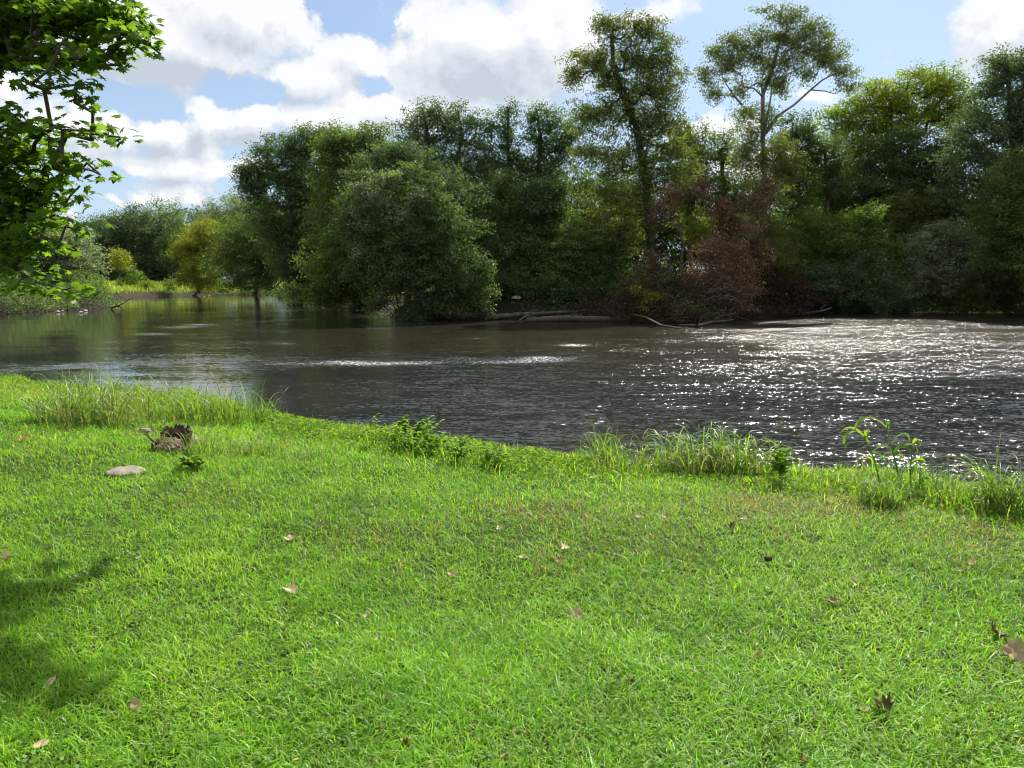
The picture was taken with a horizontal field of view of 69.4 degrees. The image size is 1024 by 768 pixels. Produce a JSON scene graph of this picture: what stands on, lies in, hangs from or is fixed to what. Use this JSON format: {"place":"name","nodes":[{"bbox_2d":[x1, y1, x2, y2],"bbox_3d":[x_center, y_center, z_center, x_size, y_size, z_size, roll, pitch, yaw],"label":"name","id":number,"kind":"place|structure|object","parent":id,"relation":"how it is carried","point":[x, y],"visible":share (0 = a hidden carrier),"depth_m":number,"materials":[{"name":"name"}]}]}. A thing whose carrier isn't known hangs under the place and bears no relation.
{"place":"outdoors","nodes":[
{"label":"outdoors","id":0,"kind":"place"},
{"bbox_2d":[0,295,1023,486],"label":"river water","id":1,"kind":"structure","parent":0,"point":[944,385],"depth_m":19.54,"materials":[{"name":"grey liquid"}]},
{"bbox_2d":[461,310,583,319],"bbox_3d":[0.613,-4.166,44.283,8.370,0.555,2.461,0,8,0],"label":"fallen log","id":2,"kind":"object","parent":1,"relation":"on","point":[510,315],"visible":0.84,"depth_m":44.22,"materials":[{"name":"brown wood"}]},
{"bbox_2d":[525,310,630,321],"bbox_3d":[3.761,-3.855,42.046,6.129,0.736,0.789,-1,8,-9],"label":"fallen log","id":3,"kind":"object","parent":1,"relation":"in","point":[572,317],"visible":0.77,"depth_m":42.01,"materials":[{"name":"brown wood"}]},
{"bbox_2d":[679,314,733,326],"bbox_3d":[9.872,-3.359,38.303,2.022,0.770,4.140,6,10,36],"label":"drift log","id":4,"kind":"object","parent":1,"relation":"on","point":[701,324],"visible":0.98,"depth_m":38.14,"materials":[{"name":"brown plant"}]},
{"bbox_2d":[0,278,1023,767],"bbox_3d":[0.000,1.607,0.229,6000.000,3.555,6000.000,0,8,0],"label":"ground","id":5,"kind":"structure","parent":0,"point":[502,308],"depth_m":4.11,"materials":[{"name":"plant"}]},
{"bbox_2d":[0,224,88,290],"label":"promontory tree","id":6,"kind":"object","parent":5,"relation":"on","point":[47,266],"visible":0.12,"depth_m":64.82,"materials":[{"name":"green plant"}]},
{"bbox_2d":[20,225,114,288],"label":"promontory tree","id":7,"kind":"object","parent":5,"relation":"on","point":[65,262],"visible":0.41,"depth_m":66.55,"materials":[{"name":"green plant"}]},
{"bbox_2d":[0,0,166,305],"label":"maple tree","id":8,"kind":"object","parent":5,"relation":"on","point":[26,26],"visible":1,"depth_m":5.42,"materials":[{"name":"green plant"}]},
{"bbox_2d":[0,363,168,428],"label":"tall grass","id":9,"kind":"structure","parent":5,"relation":"on","point":[85,409],"depth_m":8.55,"materials":[{"name":"plant"}]},
{"bbox_2d":[63,265,114,300],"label":"bank bush","id":10,"kind":"object","parent":5,"relation":"on","point":[90,281],"visible":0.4,"depth_m":63.30,"materials":[{"name":"green plant"}]},
{"bbox_2d":[61,209,153,281],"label":"tree","id":11,"kind":"object","parent":5,"relation":"on","point":[98,237],"visible":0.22,"depth_m":125.22,"materials":[{"name":"green plant"}]},
{"bbox_2d":[104,246,135,281],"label":"tree","id":12,"kind":"object","parent":5,"relation":"on","point":[118,254],"visible":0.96,"depth_m":110.21,"materials":[{"name":"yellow plant"}]},
{"bbox_2d":[52,361,193,415],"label":"tall grass","id":13,"kind":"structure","parent":5,"relation":"on","point":[140,396],"depth_m":9.60,"materials":[{"name":"plant"}]},
{"bbox_2d":[105,465,146,477],"bbox_3d":[-3.237,0.745,6.215,0.310,0.084,0.283,4,9,28],"label":"flat stone","id":14,"kind":"object","parent":5,"relation":"on","point":[131,470],"visible":0.77,"depth_m":6.16,"materials":[{"name":"stone"}]},
{"bbox_2d":[86,201,173,282],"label":"tree","id":15,"kind":"object","parent":5,"relation":"on","point":[128,222],"visible":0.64,"depth_m":125.69,"materials":[{"name":"green plant"}]},
{"bbox_2d":[120,265,146,286],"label":"bush","id":16,"kind":"object","parent":5,"relation":"on","point":[134,277],"visible":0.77,"depth_m":104.70,"materials":[{"name":"green plant"}]},
{"bbox_2d":[95,402,211,426],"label":"tall grass","id":17,"kind":"structure","parent":5,"relation":"on","point":[155,415],"depth_m":8.80,"materials":[{"name":"plant"}]},
{"bbox_2d":[115,193,192,282],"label":"tree","id":18,"kind":"object","parent":5,"relation":"on","point":[169,216],"visible":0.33,"depth_m":128.49,"materials":[{"name":"green plant"}]},
{"bbox_2d":[144,424,192,453],"bbox_3d":[-3.315,0.568,7.090,0.452,0.320,0.354,0,8,0],"label":"rotten stump","id":19,"kind":"object","parent":5,"relation":"on","point":[175,436],"visible":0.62,"depth_m":7.09,"materials":[{"name":"brown wood"}]},
{"bbox_2d":[102,279,259,293],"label":"meadow grass","id":20,"kind":"structure","parent":5,"relation":"on","point":[118,288],"depth_m":103.48,"materials":[{"name":"plant"}]},
{"bbox_2d":[137,384,228,422],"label":"tall grass","id":21,"kind":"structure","parent":5,"relation":"on","point":[188,407],"depth_m":9.12,"materials":[{"name":"plant"}]},
{"bbox_2d":[175,450,207,470],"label":"broadleaf weed","id":22,"kind":"object","parent":5,"relation":"on","point":[190,460],"visible":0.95,"depth_m":6.19,"materials":[{"name":"green plant"}]},
{"bbox_2d":[152,199,235,281],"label":"tree","id":23,"kind":"object","parent":5,"relation":"on","point":[171,266],"visible":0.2,"depth_m":123.66,"materials":[{"name":"green plant"}]},
{"bbox_2d":[161,213,232,296],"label":"golden tree","id":24,"kind":"object","parent":5,"relation":"on","point":[190,248],"visible":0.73,"depth_m":97.56,"materials":[{"name":"green plant"}]},
{"bbox_2d":[144,423,251,457],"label":"tall grass","id":25,"kind":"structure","parent":5,"relation":"on","point":[204,448],"depth_m":7.02,"materials":[{"name":"plant"}]},
{"bbox_2d":[157,377,284,424],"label":"tall grass","id":26,"kind":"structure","parent":5,"relation":"on","point":[229,413],"depth_m":9.09,"materials":[{"name":"plant"}]},
{"bbox_2d":[179,188,262,280],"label":"tree","id":27,"kind":"object","parent":5,"relation":"on","point":[231,211],"visible":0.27,"depth_m":117.43,"materials":[{"name":"green plant"}]},
{"bbox_2d":[192,200,300,297],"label":"bend tree","id":28,"kind":"object","parent":5,"relation":"on","point":[250,266],"visible":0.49,"depth_m":89.10,"materials":[{"name":"green plant"}]},
{"bbox_2d":[213,427,294,458],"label":"tall grass","id":29,"kind":"structure","parent":5,"relation":"on","point":[253,447],"depth_m":7.16,"materials":[{"name":"plant"}]},
{"bbox_2d":[226,119,346,304],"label":"overhanging tree","id":30,"kind":"object","parent":5,"relation":"on","point":[268,172],"visible":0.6,"depth_m":65.14,"materials":[{"name":"green plant"}]},
{"bbox_2d":[261,178,347,305],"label":"tree","id":31,"kind":"object","parent":5,"relation":"on","point":[297,291],"visible":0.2,"depth_m":65.42,"materials":[{"name":"green plant"}]},
{"bbox_2d":[282,439,336,466],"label":"tall grass","id":32,"kind":"structure","parent":5,"relation":"on","point":[308,455],"depth_m":6.67,"materials":[{"name":"plant"}]},
{"bbox_2d":[283,113,405,310],"bbox_3d":[-11.553,-12.315,53.737,10.266,14.051,7.583,4,9,26],"label":"overhanging tree","id":33,"kind":"object","parent":5,"relation":"on","point":[332,286],"visible":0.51,"depth_m":52.87,"materials":[{"name":"green plant"}]},
{"bbox_2d":[377,415,444,450],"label":"feathery bush","id":34,"kind":"object","parent":5,"relation":"on","point":[405,434],"visible":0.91,"depth_m":7.28,"materials":[{"name":"green plant"}]},
{"bbox_2d":[325,159,501,320],"bbox_3d":[-5.347,-8.172,42.295,9.651,9.110,6.044,4,9,27],"label":"willow","id":35,"kind":"object","parent":5,"relation":"on","point":[417,243],"visible":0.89,"depth_m":41.83,"materials":[{"name":"green plant"}]},
{"bbox_2d":[340,166,437,307],"bbox_3d":[-7.826,-8.306,43.335,5.048,8.212,7.519,-4,9,-28],"label":"tree","id":36,"kind":"object","parent":35,"relation":"attached to","point":[377,200],"visible":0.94,"depth_m":41.03,"materials":[{"name":"green plant"}]},
{"bbox_2d":[335,136,499,306],"bbox_3d":[-5.824,-10.234,46.802,10.840,10.667,5.381,0,8,0],"label":"overhanging tree","id":37,"kind":"object","parent":5,"relation":"on","point":[398,152],"visible":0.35,"depth_m":46.09,"materials":[{"name":"green plant"}]},
{"bbox_2d":[385,95,473,180],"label":"slender tree","id":38,"kind":"object","parent":5,"relation":"on","point":[425,136],"visible":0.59,"depth_m":49.71,"materials":[{"name":"green plant"}]},
{"bbox_2d":[414,425,445,455],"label":"feathery bush","id":39,"kind":"object","parent":5,"relation":"on","point":[435,439],"visible":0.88,"depth_m":7.06,"materials":[{"name":"green plant"}]},
{"bbox_2d":[443,435,472,463],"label":"leafy herb","id":40,"kind":"object","parent":5,"relation":"on","point":[460,447],"visible":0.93,"depth_m":6.76,"materials":[{"name":"green plant"}]},
{"bbox_2d":[422,175,498,266],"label":"understorey tree","id":41,"kind":"object","parent":5,"relation":"on","point":[483,214],"visible":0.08,"depth_m":48.14,"materials":[{"name":"green plant"}]},
{"bbox_2d":[436,96,513,192],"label":"slender tree","id":42,"kind":"object","parent":5,"relation":"on","point":[482,163],"visible":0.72,"depth_m":50.76,"materials":[{"name":"green plant"}]},
{"bbox_2d":[457,217,518,299],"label":"understorey tree","id":43,"kind":"object","parent":5,"relation":"on","point":[498,244],"visible":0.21,"depth_m":47.51,"materials":[{"name":"green plant"}]},
{"bbox_2d":[482,442,509,467],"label":"leafy herb","id":44,"kind":"object","parent":5,"relation":"on","point":[490,454],"visible":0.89,"depth_m":6.60,"materials":[{"name":"green plant"}]},
{"bbox_2d":[466,167,539,266],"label":"understorey tree","id":45,"kind":"object","parent":5,"relation":"on","point":[504,189],"visible":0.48,"depth_m":49.03,"materials":[{"name":"green plant"}]},
{"bbox_2d":[478,96,531,224],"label":"slender tree","id":46,"kind":"object","parent":5,"relation":"on","point":[507,138],"visible":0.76,"depth_m":51.74,"materials":[{"name":"green plant"}]},
{"bbox_2d":[0,372,1022,538],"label":"bank edge grass","id":47,"kind":"structure","parent":5,"relation":"on","point":[914,474],"depth_m":6.36,"materials":[{"name":"plant"}]},
{"bbox_2d":[0,263,1022,319],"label":"bank undergrowth foliage","id":48,"kind":"object","parent":5,"relation":"on","point":[29,297],"visible":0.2,"depth_m":51.24,"materials":[{"name":"green plant"}]},
{"bbox_2d":[0,409,1023,767],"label":"lawn clover","id":49,"kind":"object","parent":5,"relation":"on","point":[492,755],"visible":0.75,"depth_m":2.93,"materials":[{"name":"green plant"}]},
{"bbox_2d":[0,371,1023,528],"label":"bank herb foliage","id":50,"kind":"object","parent":5,"relation":"on","point":[277,418],"visible":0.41,"depth_m":6.86,"materials":[{"name":"green plant"}]},
{"bbox_2d":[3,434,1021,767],"bbox_3d":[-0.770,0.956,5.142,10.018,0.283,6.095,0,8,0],"label":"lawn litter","id":51,"kind":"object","parent":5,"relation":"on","point":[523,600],"visible":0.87,"depth_m":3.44,"materials":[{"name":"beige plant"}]},
{"bbox_2d":[487,262,540,298],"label":"bank shrub","id":52,"kind":"object","parent":5,"relation":"on","point":[511,284],"visible":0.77,"depth_m":46.99,"materials":[{"name":"green plant"}]},
{"bbox_2d":[498,215,568,297],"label":"understorey tree","id":53,"kind":"object","parent":5,"relation":"on","point":[528,246],"visible":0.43,"depth_m":48.44,"materials":[{"name":"green plant"}]},
{"bbox_2d":[516,725,559,765],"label":"coarse tussock","id":54,"kind":"object","parent":5,"relation":"on","point":[535,746],"visible":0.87,"depth_m":2.47,"materials":[{"name":"green plant"}]},
{"bbox_2d":[505,99,586,201],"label":"slender tree","id":55,"kind":"object","parent":5,"relation":"on","point":[541,160],"visible":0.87,"depth_m":51.67,"materials":[{"name":"green plant"}]},
{"bbox_2d":[502,167,589,274],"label":"understorey tree","id":56,"kind":"object","parent":5,"relation":"on","point":[552,195],"visible":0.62,"depth_m":49.06,"materials":[{"name":"green plant"}]},
{"bbox_2d":[522,268,584,302],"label":"bank shrub","id":57,"kind":"object","parent":5,"relation":"on","point":[550,280],"visible":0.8,"depth_m":46.92,"materials":[{"name":"green plant"}]},
{"bbox_2d":[506,164,600,277],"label":"tree","id":58,"kind":"object","parent":5,"relation":"on","point":[574,207],"visible":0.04,"depth_m":60.56,"materials":[{"name":"green plant"}]},
{"bbox_2d":[530,210,620,302],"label":"understorey tree","id":59,"kind":"object","parent":5,"relation":"on","point":[575,251],"visible":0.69,"depth_m":47.46,"materials":[{"name":"green plant"}]},
{"bbox_2d":[554,156,639,277],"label":"tree","id":60,"kind":"object","parent":5,"relation":"on","point":[581,188],"visible":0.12,"depth_m":60.50,"materials":[{"name":"green plant"}]},
{"bbox_2d":[568,417,626,468],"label":"tall grass","id":61,"kind":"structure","parent":5,"relation":"on","point":[601,446],"depth_m":6.90,"materials":[{"name":"plant"}]},
{"bbox_2d":[569,217,643,295],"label":"understorey tree","id":62,"kind":"object","parent":5,"relation":"on","point":[614,265],"visible":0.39,"depth_m":48.29,"materials":[{"name":"green plant"}]},
{"bbox_2d":[554,3,706,281],"bbox_3d":[7.777,-15.144,48.259,10.333,17.819,4.697,0,8,0],"label":"tall ivy tree","id":63,"kind":"object","parent":5,"relation":"on","point":[599,116],"visible":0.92,"depth_m":47.66,"materials":[{"name":"green plant"}]},
{"bbox_2d":[587,174,683,278],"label":"tree","id":64,"kind":"object","parent":5,"relation":"on","point":[667,231],"visible":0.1,"depth_m":60.80,"materials":[{"name":"green plant"}]},
{"bbox_2d":[566,431,735,476],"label":"tall grass","id":65,"kind":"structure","parent":5,"relation":"on","point":[642,458],"depth_m":6.61,"materials":[{"name":"plant"}]},
{"bbox_2d":[601,249,751,322],"bbox_3d":[9.501,-5.441,41.267,9.102,4.196,4.456,0,8,0],"label":"fallen treetop","id":66,"kind":"object","parent":5,"relation":"on","point":[626,300],"visible":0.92,"depth_m":40.51,"materials":[{"name":"plant"}]},
{"bbox_2d":[625,281,665,311],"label":"mossy branch","id":67,"kind":"object","parent":66,"relation":"on","point":[650,297],"visible":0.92,"depth_m":40.05,"materials":[{"name":"plant"}]},
{"bbox_2d":[640,188,738,277],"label":"tree","id":68,"kind":"object","parent":5,"relation":"on","point":[676,241],"visible":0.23,"depth_m":60.94,"materials":[{"name":"green plant"}]},
{"bbox_2d":[662,164,724,275],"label":"tree","id":69,"kind":"object","parent":5,"relation":"on","point":[686,207],"visible":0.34,"depth_m":52.49,"materials":[{"name":"green plant"}]},
{"bbox_2d":[666,113,722,240],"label":"tree","id":70,"kind":"object","parent":5,"relation":"on","point":[701,152],"visible":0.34,"depth_m":52.73,"materials":[{"name":"green plant"}]},
{"bbox_2d":[680,204,717,281],"bbox_3d":[12.784,-9.354,50.201,3.086,5.732,2.762,-3,9,-23],"label":"sunlit bush","id":71,"kind":"object","parent":5,"relation":"on","point":[695,232],"visible":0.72,"depth_m":49.82,"materials":[{"name":"green plant"}]},
{"bbox_2d":[643,419,770,476],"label":"tall grass","id":72,"kind":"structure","parent":5,"relation":"on","point":[692,465],"depth_m":6.62,"materials":[{"name":"plant"}]},
{"bbox_2d":[636,173,781,289],"bbox_3d":[11.987,-9.014,45.005,8.900,7.570,4.083,0,8,0],"label":"dead tree","id":73,"kind":"object","parent":5,"relation":"on","point":[720,208],"visible":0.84,"depth_m":44.83,"materials":[{"name":"orange plant"}]},
{"bbox_2d":[581,267,863,319],"bbox_3d":[15.771,-6.369,48.823,25.185,3.618,9.284,-5,10,-32],"label":"dry undergrowth foliage","id":74,"kind":"object","parent":5,"relation":"on","point":[783,312],"visible":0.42,"depth_m":45.93,"materials":[{"name":"brown plant"}]},
{"bbox_2d":[681,215,767,318],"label":"dead tree","id":75,"kind":"object","parent":5,"relation":"on","point":[735,248],"visible":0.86,"depth_m":43.29,"materials":[{"name":"plant"}]},
{"bbox_2d":[699,121,751,278],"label":"tree","id":76,"kind":"object","parent":5,"relation":"on","point":[722,154],"visible":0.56,"depth_m":53.92,"materials":[{"name":"green plant"}]},
{"bbox_2d":[703,168,762,278],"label":"tree","id":77,"kind":"object","parent":5,"relation":"on","point":[723,191],"visible":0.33,"depth_m":52.25,"materials":[{"name":"green plant"}]},
{"bbox_2d":[695,192,781,280],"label":"tree","id":78,"kind":"object","parent":5,"relation":"on","point":[728,253],"visible":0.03,"depth_m":60.99,"materials":[{"name":"green plant"}]},
{"bbox_2d":[682,421,812,476],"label":"tall grass","id":79,"kind":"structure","parent":5,"relation":"on","point":[748,456],"depth_m":6.57,"materials":[{"name":"plant"}]},
{"bbox_2d":[687,0,863,290],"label":"open crowned tree","id":80,"kind":"object","parent":5,"relation":"on","point":[784,172],"visible":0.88,"depth_m":49.26,"materials":[{"name":"green plant"}]},
{"bbox_2d":[758,705,795,752],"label":"coarse tussock","id":81,"kind":"object","parent":5,"relation":"on","point":[787,733],"visible":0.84,"depth_m":2.60,"materials":[{"name":"green plant"}]},
{"bbox_2d":[765,439,794,485],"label":"broadleaf weed","id":82,"kind":"object","parent":5,"relation":"on","point":[780,467],"visible":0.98,"depth_m":6.22,"materials":[{"name":"green plant"}]},
{"bbox_2d":[747,249,831,310],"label":"dead tree","id":83,"kind":"object","parent":5,"relation":"on","point":[790,283],"visible":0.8,"depth_m":48.27,"materials":[{"name":"brown plant"}]},
{"bbox_2d":[759,154,829,275],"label":"tree","id":84,"kind":"object","parent":5,"relation":"on","point":[806,195],"visible":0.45,"depth_m":52.01,"materials":[{"name":"green plant"}]},
{"bbox_2d":[766,107,830,261],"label":"tree","id":85,"kind":"object","parent":5,"relation":"on","point":[800,131],"visible":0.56,"depth_m":52.46,"materials":[{"name":"green plant"}]},
{"bbox_2d":[761,206,855,293],"bbox_3d":[20.463,-8.895,51.419,6.712,6.751,4.806,0,8,0],"label":"bank shrub","id":86,"kind":"object","parent":5,"relation":"on","point":[809,250],"visible":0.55,"depth_m":50.50,"materials":[{"name":"green plant"}]},
{"bbox_2d":[747,464,892,497],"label":"tall grass","id":87,"kind":"structure","parent":5,"relation":"on","point":[799,476],"depth_m":6.02,"materials":[{"name":"plant"}]},
{"bbox_2d":[796,128,857,294],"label":"tree","id":88,"kind":"object","parent":5,"relation":"on","point":[834,167],"visible":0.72,"depth_m":52.84,"materials":[{"name":"green plant"}]},
{"bbox_2d":[802,194,885,279],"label":"tree","id":89,"kind":"object","parent":5,"relation":"on","point":[850,261],"visible":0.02,"depth_m":60.85,"materials":[{"name":"green plant"}]},
{"bbox_2d":[789,245,924,311],"bbox_3d":[22.846,-7.016,49.436,8.347,4.494,6.069,-3,9,-21],"label":"bank shrub","id":90,"kind":"object","parent":5,"relation":"on","point":[855,281],"visible":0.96,"depth_m":48.86,"materials":[{"name":"green plant"}]},
{"bbox_2d":[808,197,915,288],"bbox_3d":[23.604,-8.945,50.351,7.236,7.341,4.524,-2,8,-16],"label":"bank shrub","id":91,"kind":"object","parent":5,"relation":"on","point":[866,221],"visible":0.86,"depth_m":49.56,"materials":[{"name":"green plant"}]},
{"bbox_2d":[849,466,916,510],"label":"tall grass","id":92,"kind":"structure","parent":5,"relation":"on","point":[891,501],"depth_m":5.30,"materials":[{"name":"plant"}]},
{"bbox_2d":[872,691,894,710],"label":"fallen leaf","id":93,"kind":"object","parent":5,"relation":"on","point":[887,703],"visible":0.96,"depth_m":2.78,"materials":[{"name":"plant"}]},
{"bbox_2d":[840,416,929,487],"bbox_3d":[2.928,0.574,5.795,0.756,0.651,0.259,-1,8,-8],"label":"arching grass plant","id":94,"kind":"object","parent":5,"relation":"on","point":[865,435],"visible":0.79,"depth_m":5.78,"materials":[{"name":"green plant"}]},
{"bbox_2d":[804,121,972,291],"bbox_3d":[28.254,-12.892,55.794,13.966,13.124,6.478,0,8,0],"label":"shadowed tree","id":95,"kind":"object","parent":5,"relation":"on","point":[910,171],"visible":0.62,"depth_m":54.46,"materials":[{"name":"green plant"}]},
{"bbox_2d":[810,57,994,276],"bbox_3d":[30.390,-16.361,58.262,14.440,17.437,6.387,0,8,0],"label":"yellow green tree","id":96,"kind":"object","parent":5,"relation":"on","point":[894,109],"visible":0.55,"depth_m":56.86,"materials":[{"name":"green plant"}]},
{"bbox_2d":[862,186,963,277],"bbox_3d":[28.671,-9.912,53.060,7.935,8.276,4.744,0,8,0],"label":"bank shrub","id":97,"kind":"object","parent":5,"relation":"on","point":[901,217],"visible":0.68,"depth_m":52.17,"materials":[{"name":"green plant"}]},
{"bbox_2d":[811,279,1023,313],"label":"bank shrub","id":98,"kind":"object","parent":5,"relation":"on","point":[930,301],"visible":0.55,"depth_m":51.16,"materials":[{"name":"green plant"}]},
{"bbox_2d":[894,216,1003,298],"bbox_3d":[30.017,-8.344,50.567,8.871,6.128,6.196,-4,9,-26],"label":"willow bush","id":99,"kind":"object","parent":5,"relation":"on","point":[942,255],"visible":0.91,"depth_m":49.59,"materials":[{"name":"green plant"}]},
{"bbox_2d":[874,446,1023,511],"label":"tall grass","id":100,"kind":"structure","parent":5,"relation":"on","point":[934,485],"depth_m":5.47,"materials":[{"name":"plant"}]},
{"bbox_2d":[919,41,1023,253],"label":"edge tree","id":101,"kind":"object","parent":5,"relation":"on","point":[980,154],"visible":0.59,"depth_m":49.64,"materials":[{"name":"green plant"}]},
{"bbox_2d":[939,434,1023,520],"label":"tall grass","id":102,"kind":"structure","parent":5,"relation":"on","point":[1007,498],"depth_m":5.19,"materials":[{"name":"plant"}]},
{"bbox_2d":[953,683,1010,713],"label":"coarse tussock","id":103,"kind":"object","parent":5,"relation":"on","point":[975,697],"visible":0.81,"depth_m":2.80,"materials":[{"name":"green plant"}]},
{"bbox_2d":[954,143,1023,308],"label":"edge tree","id":104,"kind":"object","parent":5,"relation":"on","point":[1012,247],"visible":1,"depth_m":45.79,"materials":[{"name":"green plant"}]},
{"bbox_2d":[1000,637,1023,662],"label":"fallen leaf","id":105,"kind":"object","parent":5,"relation":"on","point":[1014,649],"visible":1,"depth_m":3.13,"materials":[{"name":"plant"}]},
{"bbox_2d":[0,0,1023,278],"label":"sky","id":106,"kind":"structure","parent":0,"point":[230,70],"materials":[{"name":"white"}]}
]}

